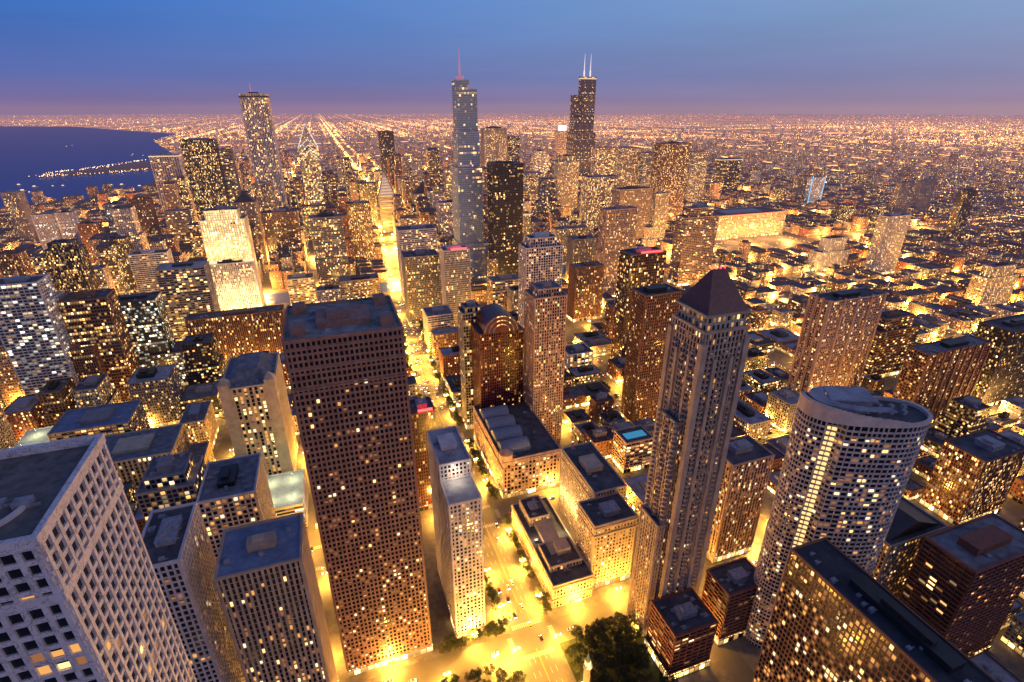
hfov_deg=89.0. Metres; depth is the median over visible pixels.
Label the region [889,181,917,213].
apartment tower
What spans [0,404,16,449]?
city building
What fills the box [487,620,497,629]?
tree
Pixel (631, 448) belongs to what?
hotel
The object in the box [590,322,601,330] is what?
city building
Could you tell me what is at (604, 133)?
distant street lights
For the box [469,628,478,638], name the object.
tree
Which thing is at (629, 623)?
tree
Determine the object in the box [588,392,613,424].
city building
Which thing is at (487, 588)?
tree
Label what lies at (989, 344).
window
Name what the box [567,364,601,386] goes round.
city building
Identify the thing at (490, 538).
line markings
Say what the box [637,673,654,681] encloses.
tree
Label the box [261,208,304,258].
office tower
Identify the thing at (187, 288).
hotel
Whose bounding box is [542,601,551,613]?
tree
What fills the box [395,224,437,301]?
office block
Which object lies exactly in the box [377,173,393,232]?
office tower
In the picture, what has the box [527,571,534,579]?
tree
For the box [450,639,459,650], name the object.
tree
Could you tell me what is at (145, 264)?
apartment block
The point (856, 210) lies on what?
distant buildings
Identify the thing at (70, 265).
office tower
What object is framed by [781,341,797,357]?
city building
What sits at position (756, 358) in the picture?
city building
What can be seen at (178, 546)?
office block
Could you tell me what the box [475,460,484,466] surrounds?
tree
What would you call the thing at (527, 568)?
tree
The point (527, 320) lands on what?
window
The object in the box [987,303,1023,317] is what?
city building
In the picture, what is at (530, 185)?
office tower
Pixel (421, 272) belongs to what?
office block
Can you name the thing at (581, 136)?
tallest skyscraper
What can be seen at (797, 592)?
window
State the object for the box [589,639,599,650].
tree
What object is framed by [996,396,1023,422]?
city building
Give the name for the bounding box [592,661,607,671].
tree
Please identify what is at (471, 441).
tree
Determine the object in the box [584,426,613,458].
city building
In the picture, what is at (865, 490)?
window
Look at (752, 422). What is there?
city building
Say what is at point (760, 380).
city building
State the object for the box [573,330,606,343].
city building
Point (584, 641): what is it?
tree
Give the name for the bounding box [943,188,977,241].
apartment tower
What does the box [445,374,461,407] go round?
city building
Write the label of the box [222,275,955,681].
lane markings
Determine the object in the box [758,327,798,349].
city building
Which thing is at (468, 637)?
tree
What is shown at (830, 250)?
apartment tower
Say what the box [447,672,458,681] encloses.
tree
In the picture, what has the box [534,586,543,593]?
tree
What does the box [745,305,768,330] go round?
city building
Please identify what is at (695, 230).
apartment tower
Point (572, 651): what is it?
tree
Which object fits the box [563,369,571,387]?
city building
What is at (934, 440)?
city building
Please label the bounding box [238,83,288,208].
ribbed skyscraper
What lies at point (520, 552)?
tree
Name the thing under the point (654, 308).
apartment tower
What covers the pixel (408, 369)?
city building
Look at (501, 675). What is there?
tree
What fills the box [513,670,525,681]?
tree
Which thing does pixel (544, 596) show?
tree
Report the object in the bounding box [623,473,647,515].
city building
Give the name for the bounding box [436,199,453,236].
office tower
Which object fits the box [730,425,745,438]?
city building
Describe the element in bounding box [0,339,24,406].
city building
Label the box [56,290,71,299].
city building
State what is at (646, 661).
tree
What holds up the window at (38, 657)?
in the marble tower at (82, 598)
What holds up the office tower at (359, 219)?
on the ground at (528, 643)
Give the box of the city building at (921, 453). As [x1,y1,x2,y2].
[917,449,924,458]
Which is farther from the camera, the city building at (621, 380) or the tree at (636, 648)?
the city building at (621, 380)
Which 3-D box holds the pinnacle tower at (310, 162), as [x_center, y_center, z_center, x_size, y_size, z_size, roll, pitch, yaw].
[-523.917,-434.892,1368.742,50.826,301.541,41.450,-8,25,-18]
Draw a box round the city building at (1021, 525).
[1018,516,1023,529]
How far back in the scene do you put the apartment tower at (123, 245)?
941.38 m
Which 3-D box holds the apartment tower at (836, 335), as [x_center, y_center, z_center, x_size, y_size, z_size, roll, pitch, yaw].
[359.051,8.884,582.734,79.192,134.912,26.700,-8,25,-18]
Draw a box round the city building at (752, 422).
[733,398,770,440]
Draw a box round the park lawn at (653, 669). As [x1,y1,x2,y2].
[559,623,671,681]
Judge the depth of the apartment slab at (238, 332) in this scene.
672.27 m
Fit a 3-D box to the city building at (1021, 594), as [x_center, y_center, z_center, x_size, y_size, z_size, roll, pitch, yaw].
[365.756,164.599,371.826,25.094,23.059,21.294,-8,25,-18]
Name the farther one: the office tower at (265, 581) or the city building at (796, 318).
the city building at (796, 318)
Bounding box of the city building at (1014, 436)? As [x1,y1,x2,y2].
[998,429,1023,463]
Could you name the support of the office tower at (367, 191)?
on the ground at (528, 643)
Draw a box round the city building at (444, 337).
[430,326,458,362]
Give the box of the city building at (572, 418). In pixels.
[563,409,590,432]
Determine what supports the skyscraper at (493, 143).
on the ground at (528, 643)
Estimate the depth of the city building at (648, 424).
524.00 m
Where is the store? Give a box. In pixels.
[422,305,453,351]
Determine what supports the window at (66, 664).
in the marble tower at (82, 598)
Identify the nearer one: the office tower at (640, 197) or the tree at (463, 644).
the tree at (463, 644)
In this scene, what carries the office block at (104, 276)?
on the ground at (528, 643)
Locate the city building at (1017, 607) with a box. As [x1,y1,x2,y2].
[1000,600,1023,629]
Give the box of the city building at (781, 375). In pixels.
[763,367,789,389]
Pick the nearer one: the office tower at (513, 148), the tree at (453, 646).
the tree at (453, 646)
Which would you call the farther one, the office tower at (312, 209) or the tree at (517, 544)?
the office tower at (312, 209)
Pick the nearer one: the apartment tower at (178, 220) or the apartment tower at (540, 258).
the apartment tower at (540, 258)
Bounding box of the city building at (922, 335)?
[915,329,928,341]
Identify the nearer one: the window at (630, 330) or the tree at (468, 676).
the tree at (468, 676)
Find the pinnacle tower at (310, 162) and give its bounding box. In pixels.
[298,115,325,203]
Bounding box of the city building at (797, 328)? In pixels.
[792,322,802,335]
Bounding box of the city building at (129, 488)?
[122,481,137,506]
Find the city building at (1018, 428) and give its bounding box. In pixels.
[1011,422,1023,435]
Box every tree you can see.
[438,644,445,653]
[441,675,454,681]
[443,634,454,647]
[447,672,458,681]
[449,632,459,642]
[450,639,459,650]
[454,416,462,421]
[454,638,462,649]
[456,637,465,647]
[462,635,470,643]
[464,671,473,681]
[465,438,473,445]
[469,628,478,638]
[471,450,479,458]
[472,673,480,681]
[474,667,482,674]
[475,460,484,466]
[481,470,489,479]
[482,626,491,634]
[483,663,494,675]
[484,575,490,582]
[485,582,493,592]
[486,480,493,486]
[486,588,496,597]
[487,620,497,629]
[488,485,495,492]
[489,595,500,609]
[490,490,498,500]
[491,625,501,636]
[495,667,507,681]
[497,615,508,627]
[501,514,509,522]
[503,522,511,528]
[507,529,514,535]
[510,534,517,543]
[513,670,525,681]
[514,542,521,549]
[517,550,523,557]
[519,555,528,562]
[523,563,530,572]
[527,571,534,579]
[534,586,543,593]
[537,590,550,605]
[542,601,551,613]
[565,646,572,656]
[568,642,583,658]
[570,624,582,640]
[570,661,581,671]
[571,641,584,656]
[572,657,583,669]
[578,647,595,665]
[579,635,589,645]
[584,624,597,638]
[586,639,596,649]
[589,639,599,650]
[590,619,605,635]
[590,649,608,666]
[590,666,599,676]
[590,675,599,681]
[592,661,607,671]
[592,661,608,680]
[594,627,608,642]
[596,617,608,630]
[599,637,613,650]
[600,673,612,681]
[606,616,616,628]
[606,657,613,668]
[610,627,622,641]
[614,611,625,622]
[615,619,628,633]
[617,635,632,648]
[623,627,635,642]
[625,614,635,626]
[625,618,641,632]
[631,643,648,656]
[631,654,644,669]
[632,626,643,638]
[634,652,650,670]
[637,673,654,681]
[659,672,668,681]
[661,674,678,681]
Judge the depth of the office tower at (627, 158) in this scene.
1801.93 m
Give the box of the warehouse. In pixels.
[713,206,786,239]
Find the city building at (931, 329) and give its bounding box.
[913,317,942,339]
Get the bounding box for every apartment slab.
[184,304,284,365]
[892,335,992,423]
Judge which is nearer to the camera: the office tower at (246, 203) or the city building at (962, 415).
the city building at (962, 415)
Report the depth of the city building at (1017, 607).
341.02 m
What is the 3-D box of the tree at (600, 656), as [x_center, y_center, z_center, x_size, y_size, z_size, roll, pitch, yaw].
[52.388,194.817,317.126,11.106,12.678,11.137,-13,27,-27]
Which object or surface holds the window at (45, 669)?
in the marble tower at (82, 598)
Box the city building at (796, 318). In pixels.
[791,314,803,323]
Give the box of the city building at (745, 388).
[739,380,753,399]
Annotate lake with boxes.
[0,126,174,208]
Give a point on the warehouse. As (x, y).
(743, 222)
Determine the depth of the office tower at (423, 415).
418.27 m
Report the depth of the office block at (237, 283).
826.37 m
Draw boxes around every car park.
[12,426,52,447]
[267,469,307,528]
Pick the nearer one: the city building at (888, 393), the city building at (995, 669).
the city building at (995, 669)
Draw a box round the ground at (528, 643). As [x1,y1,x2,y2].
[0,113,1023,681]
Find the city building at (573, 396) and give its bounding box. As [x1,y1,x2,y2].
[562,386,584,409]
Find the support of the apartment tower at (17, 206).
on the ground at (528, 643)
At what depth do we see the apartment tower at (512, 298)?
758.44 m
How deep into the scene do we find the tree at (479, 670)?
312.83 m
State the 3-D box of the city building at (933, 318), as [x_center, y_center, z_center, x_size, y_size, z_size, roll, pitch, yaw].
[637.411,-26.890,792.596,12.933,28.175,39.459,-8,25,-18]
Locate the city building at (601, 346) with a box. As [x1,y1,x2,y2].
[582,337,611,356]
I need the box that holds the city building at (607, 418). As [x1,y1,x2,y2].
[597,410,625,427]
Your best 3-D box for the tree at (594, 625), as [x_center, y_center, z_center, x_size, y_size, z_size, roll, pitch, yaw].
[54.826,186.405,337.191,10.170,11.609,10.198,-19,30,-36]
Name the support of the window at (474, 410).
in the shopping mall
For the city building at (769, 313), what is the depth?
841.66 m
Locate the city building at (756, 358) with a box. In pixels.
[744,347,767,370]
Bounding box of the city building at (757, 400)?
[743,391,768,414]
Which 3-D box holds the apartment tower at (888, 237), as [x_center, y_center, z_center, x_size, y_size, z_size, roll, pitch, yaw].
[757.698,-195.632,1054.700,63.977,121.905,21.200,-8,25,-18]
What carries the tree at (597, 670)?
on the park lawn at (653, 669)
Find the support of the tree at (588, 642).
on the park lawn at (653, 669)
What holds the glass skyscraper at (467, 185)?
on the ground at (528, 643)
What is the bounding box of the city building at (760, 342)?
[747,331,775,352]
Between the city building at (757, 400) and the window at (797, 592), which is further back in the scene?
the city building at (757, 400)
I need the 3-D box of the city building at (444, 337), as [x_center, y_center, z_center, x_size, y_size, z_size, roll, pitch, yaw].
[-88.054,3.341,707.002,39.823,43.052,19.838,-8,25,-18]
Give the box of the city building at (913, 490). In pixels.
[903,478,923,500]
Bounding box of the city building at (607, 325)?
[601,300,614,338]
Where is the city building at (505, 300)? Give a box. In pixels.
[504,291,506,309]
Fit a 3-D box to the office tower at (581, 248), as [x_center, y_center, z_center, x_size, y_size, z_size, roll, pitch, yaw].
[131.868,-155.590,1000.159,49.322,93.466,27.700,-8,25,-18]
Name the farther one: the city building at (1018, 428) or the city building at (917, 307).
the city building at (917, 307)
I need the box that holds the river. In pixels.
[264,265,565,304]
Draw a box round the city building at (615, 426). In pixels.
[609,421,633,432]
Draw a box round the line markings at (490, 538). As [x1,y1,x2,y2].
[411,328,550,681]
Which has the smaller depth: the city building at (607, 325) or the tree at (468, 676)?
the tree at (468, 676)
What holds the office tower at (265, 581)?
on the ground at (528, 643)
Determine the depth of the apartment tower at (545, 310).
492.98 m
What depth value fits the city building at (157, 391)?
551.55 m
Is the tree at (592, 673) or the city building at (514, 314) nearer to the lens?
the tree at (592, 673)
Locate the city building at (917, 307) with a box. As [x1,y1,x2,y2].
[906,301,940,316]
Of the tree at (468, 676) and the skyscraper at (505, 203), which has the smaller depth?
the tree at (468, 676)
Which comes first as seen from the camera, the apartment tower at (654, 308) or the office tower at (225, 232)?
the apartment tower at (654, 308)
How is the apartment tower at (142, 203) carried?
on the ground at (528, 643)
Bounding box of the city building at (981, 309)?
[961,304,998,319]
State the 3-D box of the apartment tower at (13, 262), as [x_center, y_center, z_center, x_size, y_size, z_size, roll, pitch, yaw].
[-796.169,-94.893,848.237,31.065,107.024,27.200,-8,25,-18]
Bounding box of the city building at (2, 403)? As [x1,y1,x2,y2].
[0,393,5,407]
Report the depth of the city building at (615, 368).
650.05 m
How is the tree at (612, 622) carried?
on the park lawn at (653, 669)
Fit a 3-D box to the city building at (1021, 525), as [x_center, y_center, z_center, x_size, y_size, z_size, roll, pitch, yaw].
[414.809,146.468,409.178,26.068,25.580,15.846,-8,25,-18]
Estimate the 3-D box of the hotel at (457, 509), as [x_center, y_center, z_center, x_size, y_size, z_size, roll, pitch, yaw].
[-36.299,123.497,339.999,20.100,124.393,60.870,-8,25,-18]
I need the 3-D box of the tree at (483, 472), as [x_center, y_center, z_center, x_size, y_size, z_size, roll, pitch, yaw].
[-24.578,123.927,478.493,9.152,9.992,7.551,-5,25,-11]
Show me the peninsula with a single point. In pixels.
(135, 166)
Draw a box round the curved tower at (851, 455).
[745,386,932,648]
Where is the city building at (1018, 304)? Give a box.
[1007,301,1023,309]
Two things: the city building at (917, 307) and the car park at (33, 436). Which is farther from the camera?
the city building at (917, 307)
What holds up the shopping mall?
on the ground at (528, 643)
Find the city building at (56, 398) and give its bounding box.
[37,377,77,426]
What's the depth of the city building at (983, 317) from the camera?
807.35 m
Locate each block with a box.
[47,400,149,441]
[92,264,117,294]
[127,248,173,292]
[135,451,205,523]
[141,501,245,681]
[196,453,276,561]
[209,258,263,310]
[286,272,317,304]
[339,273,380,299]
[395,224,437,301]
[401,249,441,327]
[487,274,517,306]
[567,261,604,321]
[644,587,718,680]
[701,557,757,645]
[706,435,774,563]
[752,537,997,681]
[862,309,920,377]
[871,496,948,597]
[899,512,1023,656]
[919,428,1023,525]
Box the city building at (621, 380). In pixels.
[619,374,623,388]
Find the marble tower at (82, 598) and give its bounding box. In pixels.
[0,433,196,681]
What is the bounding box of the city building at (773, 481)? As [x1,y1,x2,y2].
[767,470,780,494]
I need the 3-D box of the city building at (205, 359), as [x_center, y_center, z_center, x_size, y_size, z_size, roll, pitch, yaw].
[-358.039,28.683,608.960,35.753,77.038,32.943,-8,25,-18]
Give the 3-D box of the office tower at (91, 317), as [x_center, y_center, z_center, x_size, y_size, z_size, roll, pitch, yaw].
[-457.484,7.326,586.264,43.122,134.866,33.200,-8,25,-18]
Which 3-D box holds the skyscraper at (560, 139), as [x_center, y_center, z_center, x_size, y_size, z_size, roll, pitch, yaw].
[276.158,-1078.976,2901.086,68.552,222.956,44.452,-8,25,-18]
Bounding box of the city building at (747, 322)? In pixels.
[744,320,751,330]
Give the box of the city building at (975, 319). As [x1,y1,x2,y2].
[948,309,980,331]
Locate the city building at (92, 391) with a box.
[72,374,121,408]
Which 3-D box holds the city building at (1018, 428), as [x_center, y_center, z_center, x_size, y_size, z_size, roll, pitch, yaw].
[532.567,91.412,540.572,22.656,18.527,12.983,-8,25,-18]
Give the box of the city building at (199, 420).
[179,400,218,449]
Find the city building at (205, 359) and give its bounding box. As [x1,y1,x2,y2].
[181,333,226,384]
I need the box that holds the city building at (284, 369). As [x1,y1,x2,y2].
[279,352,290,389]
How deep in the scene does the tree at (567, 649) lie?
324.36 m
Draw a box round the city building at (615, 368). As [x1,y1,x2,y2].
[607,356,625,384]
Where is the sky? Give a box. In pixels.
[0,0,1023,114]
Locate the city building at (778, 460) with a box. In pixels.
[761,443,784,471]
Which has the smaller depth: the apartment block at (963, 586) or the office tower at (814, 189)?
the apartment block at (963, 586)
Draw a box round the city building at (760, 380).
[742,369,779,394]
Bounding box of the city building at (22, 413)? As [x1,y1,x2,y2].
[4,394,43,440]
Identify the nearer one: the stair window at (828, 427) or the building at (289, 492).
the stair window at (828, 427)
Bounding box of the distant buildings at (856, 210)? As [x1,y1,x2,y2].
[0,123,1023,314]
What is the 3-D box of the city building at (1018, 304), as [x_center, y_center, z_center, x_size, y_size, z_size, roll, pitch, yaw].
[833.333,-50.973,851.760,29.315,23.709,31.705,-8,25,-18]
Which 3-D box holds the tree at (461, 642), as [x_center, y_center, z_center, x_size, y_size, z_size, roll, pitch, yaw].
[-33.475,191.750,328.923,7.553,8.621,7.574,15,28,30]
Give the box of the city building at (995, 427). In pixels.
[986,418,1003,432]
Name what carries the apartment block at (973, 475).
on the ground at (528, 643)
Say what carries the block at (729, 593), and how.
on the ground at (528, 643)
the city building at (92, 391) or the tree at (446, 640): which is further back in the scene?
the city building at (92, 391)
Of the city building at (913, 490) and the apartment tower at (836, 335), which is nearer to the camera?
the city building at (913, 490)
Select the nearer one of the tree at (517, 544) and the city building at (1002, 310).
the tree at (517, 544)
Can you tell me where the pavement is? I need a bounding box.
[2,164,1023,681]
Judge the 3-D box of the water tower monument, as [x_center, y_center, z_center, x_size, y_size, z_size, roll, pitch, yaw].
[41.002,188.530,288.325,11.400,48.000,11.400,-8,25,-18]
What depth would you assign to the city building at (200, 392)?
573.58 m
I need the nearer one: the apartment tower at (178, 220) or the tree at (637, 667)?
the tree at (637, 667)
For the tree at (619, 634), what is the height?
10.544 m
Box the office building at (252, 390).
[217,352,297,475]
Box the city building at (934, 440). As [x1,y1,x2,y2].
[921,427,953,457]
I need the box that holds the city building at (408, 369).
[406,363,410,375]
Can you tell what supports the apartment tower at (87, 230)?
on the ground at (528, 643)
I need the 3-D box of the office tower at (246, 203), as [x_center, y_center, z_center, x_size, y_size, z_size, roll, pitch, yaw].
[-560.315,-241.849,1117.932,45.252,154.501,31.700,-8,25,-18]
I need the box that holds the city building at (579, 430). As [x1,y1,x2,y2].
[573,421,598,442]
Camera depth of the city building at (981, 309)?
815.77 m
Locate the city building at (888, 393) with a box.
[883,388,894,397]
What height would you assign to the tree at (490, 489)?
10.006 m
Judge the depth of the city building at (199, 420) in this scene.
516.59 m
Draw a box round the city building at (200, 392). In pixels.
[180,380,223,417]
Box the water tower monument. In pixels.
[583,653,591,681]
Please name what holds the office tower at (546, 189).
on the ground at (528, 643)
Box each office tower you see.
[43,239,99,291]
[57,288,139,401]
[67,343,106,380]
[198,206,265,305]
[213,512,338,681]
[233,191,269,263]
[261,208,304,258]
[302,203,327,239]
[308,212,349,290]
[325,173,359,203]
[345,200,375,265]
[357,182,380,228]
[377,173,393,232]
[378,131,394,180]
[397,177,410,194]
[406,182,430,214]
[410,396,436,511]
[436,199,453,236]
[441,166,451,199]
[470,304,523,408]
[507,135,519,161]
[523,171,542,203]
[532,149,548,177]
[538,177,554,218]
[550,225,588,264]
[565,235,596,282]
[579,174,619,230]
[590,146,615,174]
[611,186,652,239]
[614,146,640,186]
[637,151,652,186]
[649,190,669,244]
[684,151,708,201]
[712,157,742,193]
[791,175,812,197]
[803,175,826,204]
[971,314,1023,405]
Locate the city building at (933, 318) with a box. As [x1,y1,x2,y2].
[917,314,948,336]
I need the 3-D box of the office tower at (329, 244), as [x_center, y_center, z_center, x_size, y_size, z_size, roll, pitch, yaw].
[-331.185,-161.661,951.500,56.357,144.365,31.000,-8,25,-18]
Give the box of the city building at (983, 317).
[952,308,989,329]
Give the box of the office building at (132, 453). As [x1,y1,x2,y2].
[105,423,215,489]
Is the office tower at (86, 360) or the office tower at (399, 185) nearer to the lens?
the office tower at (86, 360)
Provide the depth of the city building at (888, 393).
597.39 m
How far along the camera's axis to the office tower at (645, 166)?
1802.26 m
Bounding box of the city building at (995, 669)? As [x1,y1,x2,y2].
[969,651,1022,681]
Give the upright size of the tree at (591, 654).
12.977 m
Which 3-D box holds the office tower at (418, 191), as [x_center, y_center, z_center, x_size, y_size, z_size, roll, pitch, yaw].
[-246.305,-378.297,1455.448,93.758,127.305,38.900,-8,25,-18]
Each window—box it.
[31,653,44,662]
[37,665,51,674]
[51,649,64,656]
[58,661,70,668]
[70,643,80,652]
[76,656,86,664]
[474,410,557,484]
[485,316,517,333]
[519,271,560,348]
[520,457,632,591]
[526,320,563,437]
[623,330,662,419]
[628,370,717,617]
[710,495,760,554]
[748,428,900,641]
[754,566,809,681]
[790,296,881,391]
[792,426,836,546]
[894,344,989,413]
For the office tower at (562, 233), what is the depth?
1115.41 m
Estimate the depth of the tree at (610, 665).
315.84 m
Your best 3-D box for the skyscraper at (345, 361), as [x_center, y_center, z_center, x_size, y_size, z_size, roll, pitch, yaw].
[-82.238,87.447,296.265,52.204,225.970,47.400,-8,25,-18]
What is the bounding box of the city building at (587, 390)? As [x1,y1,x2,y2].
[575,381,610,404]
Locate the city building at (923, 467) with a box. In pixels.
[912,455,936,480]
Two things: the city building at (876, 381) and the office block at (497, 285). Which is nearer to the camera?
the city building at (876, 381)
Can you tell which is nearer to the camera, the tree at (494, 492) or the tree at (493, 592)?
the tree at (493, 592)
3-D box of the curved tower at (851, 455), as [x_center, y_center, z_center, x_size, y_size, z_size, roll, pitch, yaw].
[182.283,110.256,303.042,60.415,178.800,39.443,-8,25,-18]
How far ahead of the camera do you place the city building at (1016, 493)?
451.77 m
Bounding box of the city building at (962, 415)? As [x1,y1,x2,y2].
[934,396,991,437]
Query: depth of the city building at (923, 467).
485.02 m
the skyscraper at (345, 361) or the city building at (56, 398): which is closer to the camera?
the skyscraper at (345, 361)
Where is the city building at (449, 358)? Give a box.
[439,345,460,381]
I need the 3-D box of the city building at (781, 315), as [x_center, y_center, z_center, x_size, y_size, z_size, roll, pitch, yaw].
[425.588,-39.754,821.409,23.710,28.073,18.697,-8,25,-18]
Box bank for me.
[564,343,593,370]
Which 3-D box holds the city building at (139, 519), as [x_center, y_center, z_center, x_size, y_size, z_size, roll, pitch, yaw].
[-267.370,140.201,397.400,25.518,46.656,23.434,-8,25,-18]
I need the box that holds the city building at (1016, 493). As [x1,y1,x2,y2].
[1007,474,1023,505]
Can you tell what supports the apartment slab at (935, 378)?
on the ground at (528, 643)
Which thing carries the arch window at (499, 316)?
in the office tower at (497, 332)
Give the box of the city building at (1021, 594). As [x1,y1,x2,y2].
[1019,587,1023,599]
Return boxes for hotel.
[154,260,220,340]
[316,284,341,301]
[426,425,485,637]
[439,244,470,326]
[511,441,637,608]
[611,424,652,473]
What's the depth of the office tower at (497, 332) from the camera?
502.24 m
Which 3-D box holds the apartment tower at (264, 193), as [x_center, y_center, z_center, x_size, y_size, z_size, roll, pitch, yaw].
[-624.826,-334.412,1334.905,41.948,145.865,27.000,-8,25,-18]
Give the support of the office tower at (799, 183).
on the ground at (528, 643)
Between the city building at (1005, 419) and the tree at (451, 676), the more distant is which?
the city building at (1005, 419)
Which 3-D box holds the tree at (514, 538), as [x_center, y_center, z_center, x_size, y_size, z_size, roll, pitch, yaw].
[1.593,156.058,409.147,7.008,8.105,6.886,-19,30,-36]
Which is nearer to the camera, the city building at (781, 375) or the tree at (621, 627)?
the tree at (621, 627)
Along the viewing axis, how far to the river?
962.99 m
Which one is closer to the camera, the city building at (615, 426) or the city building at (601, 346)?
the city building at (615, 426)
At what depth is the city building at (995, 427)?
528.78 m
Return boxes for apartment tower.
[0,190,39,242]
[0,249,35,276]
[0,274,79,395]
[30,211,62,249]
[54,209,82,243]
[76,221,104,264]
[101,235,137,292]
[102,202,125,233]
[117,291,187,385]
[130,193,161,237]
[148,152,188,211]
[164,208,192,246]
[179,138,230,219]
[219,147,241,206]
[253,181,275,224]
[457,300,480,429]
[507,285,517,313]
[518,231,562,361]
[523,211,531,242]
[523,281,567,440]
[596,205,638,296]
[610,246,666,358]
[620,284,681,422]
[667,203,718,286]
[787,287,887,393]
[808,235,849,271]
[864,213,911,273]
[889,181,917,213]
[910,178,936,212]
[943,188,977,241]
[964,261,1019,308]
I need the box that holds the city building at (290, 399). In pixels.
[288,394,293,406]
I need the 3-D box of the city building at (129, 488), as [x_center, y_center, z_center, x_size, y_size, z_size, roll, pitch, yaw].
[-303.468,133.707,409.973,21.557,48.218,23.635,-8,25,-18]
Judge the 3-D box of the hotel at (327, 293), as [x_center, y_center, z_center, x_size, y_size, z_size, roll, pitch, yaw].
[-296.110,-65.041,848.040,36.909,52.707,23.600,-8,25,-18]
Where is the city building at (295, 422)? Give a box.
[290,406,299,434]
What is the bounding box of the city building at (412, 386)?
[407,376,417,396]
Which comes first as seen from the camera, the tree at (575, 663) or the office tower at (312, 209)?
the tree at (575, 663)
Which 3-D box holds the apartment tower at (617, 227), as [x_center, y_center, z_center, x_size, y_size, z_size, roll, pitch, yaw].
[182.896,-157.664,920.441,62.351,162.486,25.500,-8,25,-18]
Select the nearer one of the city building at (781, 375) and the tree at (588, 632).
the tree at (588, 632)
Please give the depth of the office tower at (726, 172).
1981.22 m
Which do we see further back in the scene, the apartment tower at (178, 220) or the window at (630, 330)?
the apartment tower at (178, 220)
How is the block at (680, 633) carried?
on the ground at (528, 643)
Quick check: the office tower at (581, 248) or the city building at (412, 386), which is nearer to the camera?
the city building at (412, 386)
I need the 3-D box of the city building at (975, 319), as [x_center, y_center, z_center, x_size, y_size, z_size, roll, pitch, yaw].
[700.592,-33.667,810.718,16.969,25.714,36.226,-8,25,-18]
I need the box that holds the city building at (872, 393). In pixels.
[868,390,880,395]
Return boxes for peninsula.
[39,161,151,176]
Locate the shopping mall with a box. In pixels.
[472,400,560,499]
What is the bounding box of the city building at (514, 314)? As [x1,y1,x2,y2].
[509,311,517,321]
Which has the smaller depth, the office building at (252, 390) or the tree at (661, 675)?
the tree at (661, 675)
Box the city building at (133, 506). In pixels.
[129,503,136,514]
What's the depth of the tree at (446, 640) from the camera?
328.59 m
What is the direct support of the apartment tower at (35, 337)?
on the ground at (528, 643)
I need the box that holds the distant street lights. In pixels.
[8,113,1023,370]
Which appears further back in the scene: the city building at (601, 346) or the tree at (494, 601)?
the city building at (601, 346)
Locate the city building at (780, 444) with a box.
[765,435,789,454]
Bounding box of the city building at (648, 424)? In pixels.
[632,418,654,433]
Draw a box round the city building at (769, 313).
[765,307,772,319]
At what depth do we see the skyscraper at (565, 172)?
1415.96 m
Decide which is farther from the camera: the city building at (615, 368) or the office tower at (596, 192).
the office tower at (596, 192)
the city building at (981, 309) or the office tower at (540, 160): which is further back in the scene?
the office tower at (540, 160)
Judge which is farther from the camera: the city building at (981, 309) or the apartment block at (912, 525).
the city building at (981, 309)
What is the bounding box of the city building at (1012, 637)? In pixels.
[1000,611,1023,657]
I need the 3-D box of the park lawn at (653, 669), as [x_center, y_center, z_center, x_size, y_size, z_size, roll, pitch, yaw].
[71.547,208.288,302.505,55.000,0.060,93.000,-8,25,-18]
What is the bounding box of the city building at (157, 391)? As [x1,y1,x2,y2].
[126,364,182,427]
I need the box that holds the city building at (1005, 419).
[987,411,1019,428]
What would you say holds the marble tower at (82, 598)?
on the ground at (528, 643)
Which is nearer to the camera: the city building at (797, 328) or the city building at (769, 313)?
the city building at (797, 328)
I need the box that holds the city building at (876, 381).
[861,373,885,391]
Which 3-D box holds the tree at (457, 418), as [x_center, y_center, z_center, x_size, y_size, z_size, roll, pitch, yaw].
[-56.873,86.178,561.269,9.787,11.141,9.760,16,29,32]
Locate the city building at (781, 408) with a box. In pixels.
[764,388,799,433]
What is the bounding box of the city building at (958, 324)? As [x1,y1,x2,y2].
[935,311,971,333]
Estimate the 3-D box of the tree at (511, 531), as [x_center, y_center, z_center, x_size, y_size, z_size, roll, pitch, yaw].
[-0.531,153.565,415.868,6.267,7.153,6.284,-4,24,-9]
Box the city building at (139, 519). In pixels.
[134,505,144,533]
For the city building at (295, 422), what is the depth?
542.37 m
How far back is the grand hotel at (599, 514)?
373.07 m
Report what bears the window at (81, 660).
in the marble tower at (82, 598)
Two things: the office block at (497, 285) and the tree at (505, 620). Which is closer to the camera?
the tree at (505, 620)
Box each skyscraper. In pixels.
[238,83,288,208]
[281,293,432,677]
[451,47,487,280]
[480,126,506,166]
[487,160,523,275]
[551,154,579,221]
[554,125,568,160]
[566,62,596,174]
[627,265,751,636]
[649,141,690,220]
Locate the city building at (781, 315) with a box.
[770,307,793,326]
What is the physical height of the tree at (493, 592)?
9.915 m
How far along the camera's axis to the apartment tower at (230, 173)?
1290.25 m

